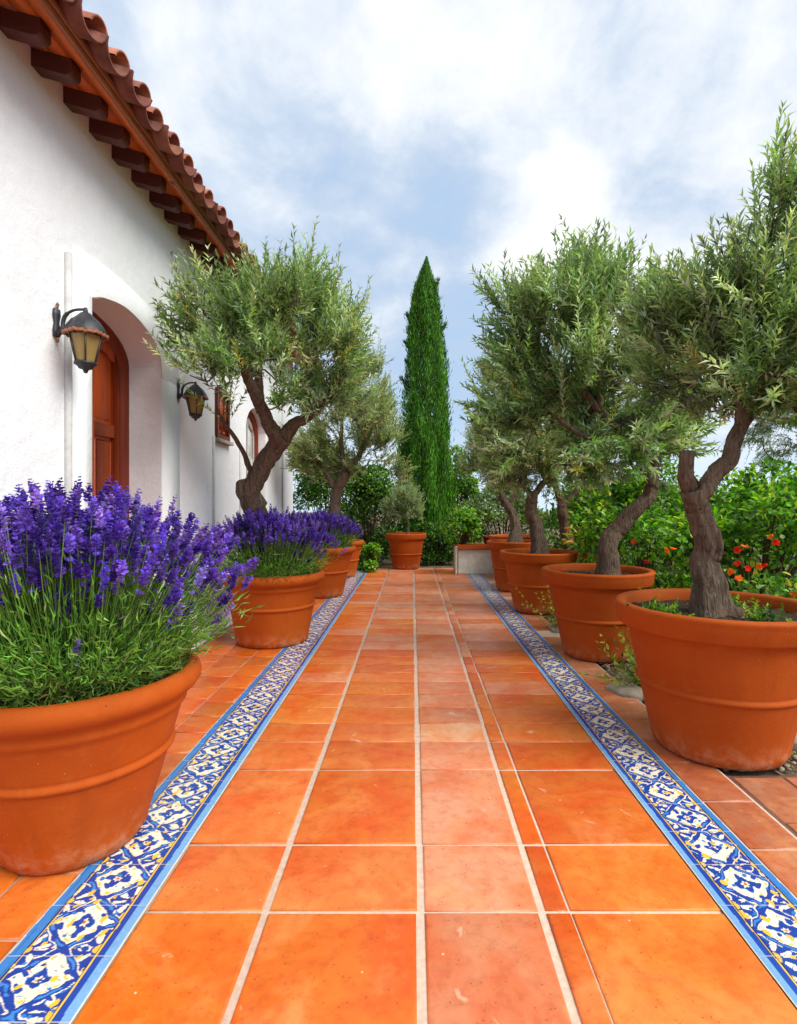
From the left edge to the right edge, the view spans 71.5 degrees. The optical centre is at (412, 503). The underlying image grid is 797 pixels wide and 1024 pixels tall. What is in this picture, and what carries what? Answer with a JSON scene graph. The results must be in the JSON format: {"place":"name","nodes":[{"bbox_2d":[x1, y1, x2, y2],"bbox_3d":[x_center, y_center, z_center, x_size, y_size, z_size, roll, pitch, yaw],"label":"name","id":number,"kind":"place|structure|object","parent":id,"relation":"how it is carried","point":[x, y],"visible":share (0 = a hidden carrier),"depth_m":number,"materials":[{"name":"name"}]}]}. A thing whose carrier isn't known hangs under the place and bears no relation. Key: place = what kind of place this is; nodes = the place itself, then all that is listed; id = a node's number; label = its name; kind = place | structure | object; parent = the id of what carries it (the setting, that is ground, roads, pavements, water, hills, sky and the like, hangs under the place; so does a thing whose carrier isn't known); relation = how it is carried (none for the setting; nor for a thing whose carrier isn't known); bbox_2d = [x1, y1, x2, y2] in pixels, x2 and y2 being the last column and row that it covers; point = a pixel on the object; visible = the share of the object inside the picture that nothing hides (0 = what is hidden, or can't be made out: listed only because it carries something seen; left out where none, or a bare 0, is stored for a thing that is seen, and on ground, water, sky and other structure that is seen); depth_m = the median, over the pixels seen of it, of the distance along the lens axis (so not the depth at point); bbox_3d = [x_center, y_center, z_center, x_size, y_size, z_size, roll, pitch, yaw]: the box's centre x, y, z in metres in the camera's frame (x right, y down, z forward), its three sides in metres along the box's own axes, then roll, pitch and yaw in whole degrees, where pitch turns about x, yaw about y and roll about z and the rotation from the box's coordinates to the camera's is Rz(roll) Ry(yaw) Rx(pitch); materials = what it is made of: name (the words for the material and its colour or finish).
{"place":"outdoors","nodes":[
{"label":"outdoors","id":0,"kind":"place"},
{"bbox_2d":[0,0,318,650],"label":"house","id":1,"kind":"structure","parent":0,"point":[107,201],"depth_m":3.59,"materials":[{"name":"paint"}]},
{"bbox_2d":[52,302,108,372],"bbox_3d":[-1.940,-0.975,3.261,0.217,0.420,0.293,0,0,-61],"label":"wall lantern","id":2,"kind":"object","parent":1,"relation":"attached to","point":[84,331],"depth_m":3.21,"materials":[{"name":"black metal"}]},
{"bbox_2d":[92,311,128,522],"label":"door","id":3,"kind":"structure","parent":1,"relation":"in","point":[110,379],"depth_m":4.42,"materials":[{"name":"brown wood"}]},
{"bbox_2d":[177,380,208,420],"bbox_3d":[-1.954,-0.930,4.950,0.266,0.382,0.197,0,0,29],"label":"wall lantern","id":4,"kind":"object","parent":1,"relation":"attached to","point":[195,412],"depth_m":4.90,"materials":[{"name":"black metal"}]},
{"bbox_2d":[215,387,233,445],"bbox_3d":[-2.100,-0.960,6.080,0.120,0.600,0.480,0,0,0],"label":"window","id":5,"kind":"structure","parent":1,"relation":"in","point":[222,436],"depth_m":6.05,"materials":[{"name":"brown wood"}]},
{"bbox_2d":[246,410,257,476],"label":"door","id":6,"kind":"structure","parent":1,"relation":"in","point":[251,425],"depth_m":7.68,"materials":[{"name":"brown wood"}]},
{"bbox_2d":[82,0,796,511],"label":"sky","id":7,"kind":"structure","parent":0,"point":[456,134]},
{"bbox_2d":[193,512,796,775],"bbox_3d":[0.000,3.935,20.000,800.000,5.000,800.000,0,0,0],"label":"ground","id":8,"kind":"structure","parent":0,"point":[384,563],"depth_m":6.84,"materials":[{"name":"soil"}]},
{"bbox_2d":[293,439,363,538],"bbox_3d":[-2.170,0.005,12.548,2.144,2.966,1.682,0,0,0],"label":"dark hedge","id":9,"kind":"object","parent":8,"relation":"on","point":[308,491],"visible":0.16,"depth_m":12.24,"materials":[{"name":"green plant"}]},
{"bbox_2d":[357,541,383,572],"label":"shrub","id":10,"kind":"object","parent":8,"relation":"on","point":[366,561],"visible":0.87,"depth_m":11.46,"materials":[{"name":"green plant"}]},
{"bbox_2d":[340,460,407,562],"bbox_3d":[-0.982,0.212,13.081,1.792,2.527,1.630,0,0,-30],"label":"dark hedge","id":11,"kind":"object","parent":8,"relation":"on","point":[373,488],"visible":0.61,"depth_m":12.84,"materials":[{"name":"green plant"}]},
{"bbox_2d":[0,568,796,1023],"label":"terrace base","id":12,"kind":"object","parent":8,"relation":"on","point":[422,984],"visible":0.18,"depth_m":2.20,"materials":[{"name":"concrete"}]},
{"bbox_2d":[0,568,367,1023],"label":"tiled border","id":13,"kind":"object","parent":12,"relation":"on","point":[56,961],"visible":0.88,"depth_m":2.09,"materials":[{"name":"tile"}]},
{"bbox_2d":[0,568,796,1023],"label":"floor tiles","id":14,"kind":"object","parent":12,"relation":"on","point":[480,968],"visible":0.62,"depth_m":2.16,"materials":[{"name":"orange tile"}]},
{"bbox_2d":[0,650,201,875],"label":"terracotta pot","id":15,"kind":"object","parent":14,"relation":"on","point":[78,781],"visible":0.67,"depth_m":2.03,"materials":[{"name":"ceramic"}]},
{"bbox_2d":[0,475,264,707],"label":"lavender bush","id":16,"kind":"object","parent":15,"relation":"in","point":[72,628],"visible":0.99,"depth_m":2.07,"materials":[{"name":"purple plant"}]},
{"bbox_2d":[224,569,324,648],"bbox_3d":[-1.429,1.040,5.660,1.057,0.711,1.063,0,0,34],"label":"terracotta pot","id":17,"kind":"object","parent":14,"relation":"on","point":[281,617],"visible":0.71,"depth_m":5.30,"materials":[{"name":"ceramic"}]},
{"bbox_2d":[142,215,392,561],"bbox_3d":[-1.134,-0.918,4.759,1.680,3.427,2.364,0,0,11],"label":"olive tree","id":18,"kind":"object","parent":17,"relation":"on","point":[282,296],"visible":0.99,"depth_m":4.67,"materials":[{"name":"green plant"}]},
{"bbox_2d":[212,503,348,584],"bbox_3d":[-1.432,0.402,5.599,1.417,0.819,1.351,0,0,17],"label":"lavender bush","id":19,"kind":"object","parent":17,"relation":"in","point":[275,537],"visible":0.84,"depth_m":5.35,"materials":[{"name":"purple plant"}]},
{"bbox_2d":[292,545,355,597],"bbox_3d":[-1.361,1.018,8.450,0.999,0.756,1.001,0,0,-40],"label":"terracotta pot","id":20,"kind":"object","parent":14,"relation":"on","point":[332,583],"visible":0.43,"depth_m":8.15,"materials":[{"name":"ceramic"}]},
{"bbox_2d":[294,510,363,550],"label":"lavender bush","id":21,"kind":"object","parent":20,"relation":"in","point":[345,528],"visible":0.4,"depth_m":8.23,"materials":[{"name":"purple plant"}]},
{"bbox_2d":[278,334,420,547],"bbox_3d":[-0.957,-0.912,8.421,2.180,3.307,1.584,0,0,0],"label":"olive tree","id":22,"kind":"object","parent":20,"relation":"on","point":[309,443],"visible":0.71,"depth_m":8.30,"materials":[{"name":"green plant"}]},
{"bbox_2d":[347,539,363,576],"bbox_3d":[-1.379,1.048,10.700,0.899,0.696,0.901,0,0,-25],"label":"terracotta pot","id":23,"kind":"object","parent":14,"relation":"on","point":[354,560],"visible":0.24,"depth_m":10.51,"materials":[{"name":"ceramic"}]},
{"bbox_2d":[385,532,425,569],"bbox_3d":[-0.143,1.016,12.020,0.895,0.761,0.893,0,0,3],"label":"terracotta pot","id":24,"kind":"object","parent":14,"relation":"on","point":[405,551],"visible":1,"depth_m":11.72,"materials":[{"name":"ceramic"}]},
{"bbox_2d":[378,474,426,533],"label":"olive tree","id":25,"kind":"object","parent":24,"relation":"on","point":[414,502],"visible":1,"depth_m":11.90,"materials":[{"name":"green plant"}]},
{"bbox_2d":[453,543,493,574],"bbox_3d":[1.298,1.107,11.238,0.895,0.585,0.575,0,0,0],"label":"planter box","id":26,"kind":"object","parent":14,"relation":"on","point":[472,558],"visible":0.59,"depth_m":11.01,"materials":[{"name":"beige paint"}]},
{"bbox_2d":[438,506,482,544],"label":"citrus bush","id":27,"kind":"object","parent":26,"relation":"on","point":[465,520],"visible":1,"depth_m":11.11,"materials":[{"name":"green plant"}]},
{"bbox_2d":[482,535,488,543],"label":"flower pot","id":28,"kind":"object","parent":26,"relation":"on","point":[485,538],"visible":0.51,"depth_m":11.14,"materials":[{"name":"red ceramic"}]},
{"bbox_2d":[486,539,530,591],"bbox_3d":[1.660,0.998,8.999,0.912,0.796,0.908,0,0,-28],"label":"terracotta pot","id":29,"kind":"object","parent":14,"relation":"on","point":[495,546],"visible":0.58,"depth_m":8.77,"materials":[{"name":"ceramic"}]},
{"bbox_2d":[449,421,544,542],"bbox_3d":[1.515,-0.489,9.185,1.885,2.394,1.346,0,0,0],"label":"olive tree","id":30,"kind":"object","parent":29,"relation":"on","point":[515,534],"visible":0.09,"depth_m":8.92,"materials":[{"name":"green plant"}]},
{"bbox_2d":[488,534,529,539],"bbox_3d":[1.899,0.998,10.550,0.898,0.796,0.902,0,0,-12],"label":"terracotta pot","id":31,"kind":"object","parent":14,"relation":"on","point":[499,536],"visible":0.13,"depth_m":10.38,"materials":[{"name":"ceramic"}]},
{"bbox_2d":[499,548,577,614],"bbox_3d":[1.646,1.006,7.251,1.000,0.781,1.000,0,0,-43],"label":"terracotta pot","id":32,"kind":"object","parent":14,"relation":"on","point":[524,566],"visible":0.79,"depth_m":6.93,"materials":[{"name":"ceramic"}]},
{"bbox_2d":[465,354,617,553],"bbox_3d":[1.701,-0.679,7.369,2.103,2.782,1.557,0,0,0],"label":"olive tree","id":33,"kind":"object","parent":32,"relation":"on","point":[518,474],"visible":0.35,"depth_m":7.17,"materials":[{"name":"green plant"}]},
{"bbox_2d":[541,563,655,662],"bbox_3d":[1.710,0.998,5.139,1.002,0.796,0.998,0,0,31],"label":"terracotta pot","id":34,"kind":"object","parent":14,"relation":"on","point":[583,596],"visible":0.89,"depth_m":4.83,"materials":[{"name":"ceramic"}]},
{"bbox_2d":[451,214,727,574],"bbox_3d":[1.646,-1.048,5.072,2.597,3.504,1.760,0,0,0],"label":"olive tree","id":35,"kind":"object","parent":34,"relation":"on","point":[584,275],"visible":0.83,"depth_m":4.87,"materials":[{"name":"green plant"}]},
{"bbox_2d":[615,588,796,770],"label":"terracotta pot","id":36,"kind":"object","parent":14,"relation":"on","point":[720,692],"visible":0.82,"depth_m":2.86,"materials":[{"name":"ceramic"}]},
{"bbox_2d":[626,596,662,611],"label":"weed","id":37,"kind":"object","parent":36,"relation":"on","point":[653,604],"visible":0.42,"depth_m":3.16,"materials":[{"name":"green plant"}]},
{"bbox_2d":[649,597,695,615],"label":"weed","id":38,"kind":"object","parent":36,"relation":"on","point":[667,609],"visible":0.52,"depth_m":3.09,"materials":[{"name":"green plant"}]},
{"bbox_2d":[598,100,796,617],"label":"olive tree","id":39,"kind":"object","parent":36,"relation":"on","point":[733,348],"visible":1,"depth_m":3.12,"materials":[{"name":"green plant"}]},
{"bbox_2d":[731,593,753,607],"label":"weed","id":40,"kind":"object","parent":36,"relation":"on","point":[738,601],"visible":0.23,"depth_m":3.39,"materials":[{"name":"green plant"}]},
{"bbox_2d":[742,600,791,621],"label":"weed","id":41,"kind":"object","parent":36,"relation":"on","point":[760,616],"visible":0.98,"depth_m":3.05,"materials":[{"name":"green plant"}]},
{"bbox_2d":[466,574,796,1006],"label":"tiled border","id":42,"kind":"object","parent":12,"relation":"on","point":[754,897],"visible":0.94,"depth_m":2.42,"materials":[{"name":"tile"}]},
{"bbox_2d":[340,479,458,539],"bbox_3d":[-0.433,0.363,16.485,3.738,2.299,2.477,0,0,0],"label":"green shrub","id":43,"kind":"object","parent":8,"relation":"on","point":[399,525],"visible":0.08,"depth_m":16.14,"materials":[{"name":"green plant"}]},
{"bbox_2d":[389,256,461,549],"bbox_3d":[0.286,-2.485,14.170,1.948,7.771,1.767,0,0,0],"label":"cypress tree","id":44,"kind":"object","parent":8,"relation":"on","point":[425,340],"visible":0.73,"depth_m":13.82,"materials":[{"name":"green plant"}]},
{"bbox_2d":[413,519,462,565],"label":"dark hedge","id":45,"kind":"object","parent":8,"relation":"on","point":[432,554],"visible":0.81,"depth_m":12.79,"materials":[{"name":"green plant"}]},
{"bbox_2d":[448,445,483,545],"bbox_3d":[1.342,-0.130,15.677,1.424,3.139,1.534,0,0,0],"label":"garden tree","id":46,"kind":"object","parent":8,"relation":"on","point":[467,487],"visible":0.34,"depth_m":15.33,"materials":[{"name":"green plant"}]},
{"bbox_2d":[454,480,547,542],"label":"green shrub","id":47,"kind":"object","parent":8,"relation":"on","point":[487,513],"visible":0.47,"depth_m":13.71,"materials":[{"name":"green plant"}]},
{"bbox_2d":[515,586,557,628],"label":"weed","id":48,"kind":"object","parent":8,"relation":"on","point":[553,619],"visible":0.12,"depth_m":6.25,"materials":[{"name":"green plant"}]},
{"bbox_2d":[547,624,558,632],"bbox_3d":[1.634,1.401,6.197,0.213,0.064,0.383,0,0,0],"label":"flat stone","id":49,"kind":"object","parent":8,"relation":"on","point":[553,629],"visible":0.4,"depth_m":6.11,"materials":[{"name":"grey stone"}]},
{"bbox_2d":[518,475,629,553],"bbox_3d":[3.862,0.395,13.085,2.462,2.189,2.332,0,0,31],"label":"green shrub","id":50,"kind":"object","parent":8,"relation":"on","point":[548,534],"visible":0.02,"depth_m":12.77,"materials":[{"name":"green plant"}]},
{"bbox_2d":[562,525,597,562],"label":"croton plant","id":51,"kind":"object","parent":8,"relation":"on","point":[585,557],"visible":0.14,"depth_m":7.92,"materials":[{"name":"green plant"}]},
{"bbox_2d":[540,475,648,565],"bbox_3d":[3.026,0.490,9.581,2.040,1.983,1.719,0,0,0],"label":"green shrub","id":52,"kind":"object","parent":8,"relation":"on","point":[552,517],"visible":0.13,"depth_m":9.48,"materials":[{"name":"green plant"}]},
{"bbox_2d":[524,388,671,549],"bbox_3d":[2.868,-0.373,9.022,2.908,3.576,1.459,0,0,0],"label":"olive tree","id":53,"kind":"object","parent":8,"relation":"on","point":[562,512],"visible":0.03,"depth_m":8.84,"materials":[{"name":"brown plant"}]},
{"bbox_2d":[569,625,641,687],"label":"weed","id":54,"kind":"object","parent":8,"relation":"on","point":[631,659],"visible":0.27,"depth_m":4.21,"materials":[{"name":"green plant"}]},
{"bbox_2d":[605,681,643,702],"bbox_3d":[1.603,1.401,4.138,0.246,0.064,0.341,0,0,-14],"label":"flat stone","id":55,"kind":"object","parent":8,"relation":"on","point":[631,690],"visible":0.76,"depth_m":4.09,"materials":[{"name":"grey stone"}]},
{"bbox_2d":[615,673,639,686],"bbox_3d":[1.768,1.400,4.423,0.284,0.064,0.208,0,0,0],"label":"flat stone","id":56,"kind":"object","parent":8,"relation":"on","point":[623,677],"visible":0.27,"depth_m":4.40,"materials":[{"name":"grey stone"}]},
{"bbox_2d":[612,586,663,675],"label":"weed","id":57,"kind":"object","parent":8,"relation":"on","point":[628,641],"visible":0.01,"depth_m":4.61,"materials":[{"name":"green plant"}]},
{"bbox_2d":[564,455,757,591],"bbox_3d":[2.986,0.399,7.076,2.560,2.161,1.974,0,0,0],"label":"green shrub","id":58,"kind":"object","parent":8,"relation":"on","point":[646,521],"visible":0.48,"depth_m":6.87,"materials":[{"name":"green plant"}]},
{"bbox_2d":[617,477,741,568],"bbox_3d":[5.735,0.411,12.016,2.935,2.198,2.285,0,0,0],"label":"green shrub","id":59,"kind":"object","parent":8,"relation":"on","point":[675,486],"visible":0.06,"depth_m":11.91,"materials":[{"name":"green plant"}]},
{"bbox_2d":[652,456,796,596],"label":"hibiscus shrub","id":60,"kind":"object","parent":8,"relation":"on","point":[760,512],"visible":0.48,"depth_m":5.19,"materials":[{"name":"green plant"}]},
{"bbox_2d":[677,472,795,591],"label":"green shrub","id":61,"kind":"object","parent":8,"relation":"on","point":[730,577],"visible":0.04,"depth_m":7.49,"materials":[{"name":"green plant"}]},
{"bbox_2d":[718,397,796,478],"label":"garden tree","id":62,"kind":"object","parent":8,"relation":"on","point":[762,428],"visible":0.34,"depth_m":9.22,"materials":[{"name":"green plant"}]},
{"bbox_2d":[727,539,796,599],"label":"lantana plant","id":63,"kind":"object","parent":8,"relation":"on","point":[783,590],"visible":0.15,"depth_m":4.13,"materials":[{"name":"green plant"}]},
{"bbox_2d":[792,734,796,751],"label":"flat stone","id":64,"kind":"object","parent":8,"relation":"on","point":[794,745],"visible":0.06,"depth_m":3.20,"materials":[{"name":"grey stone"}]},
{"bbox_2d":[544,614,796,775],"bbox_3d":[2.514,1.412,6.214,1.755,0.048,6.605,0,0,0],"label":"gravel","id":65,"kind":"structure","parent":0,"point":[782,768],"depth_m":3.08,"materials":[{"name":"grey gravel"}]}
]}

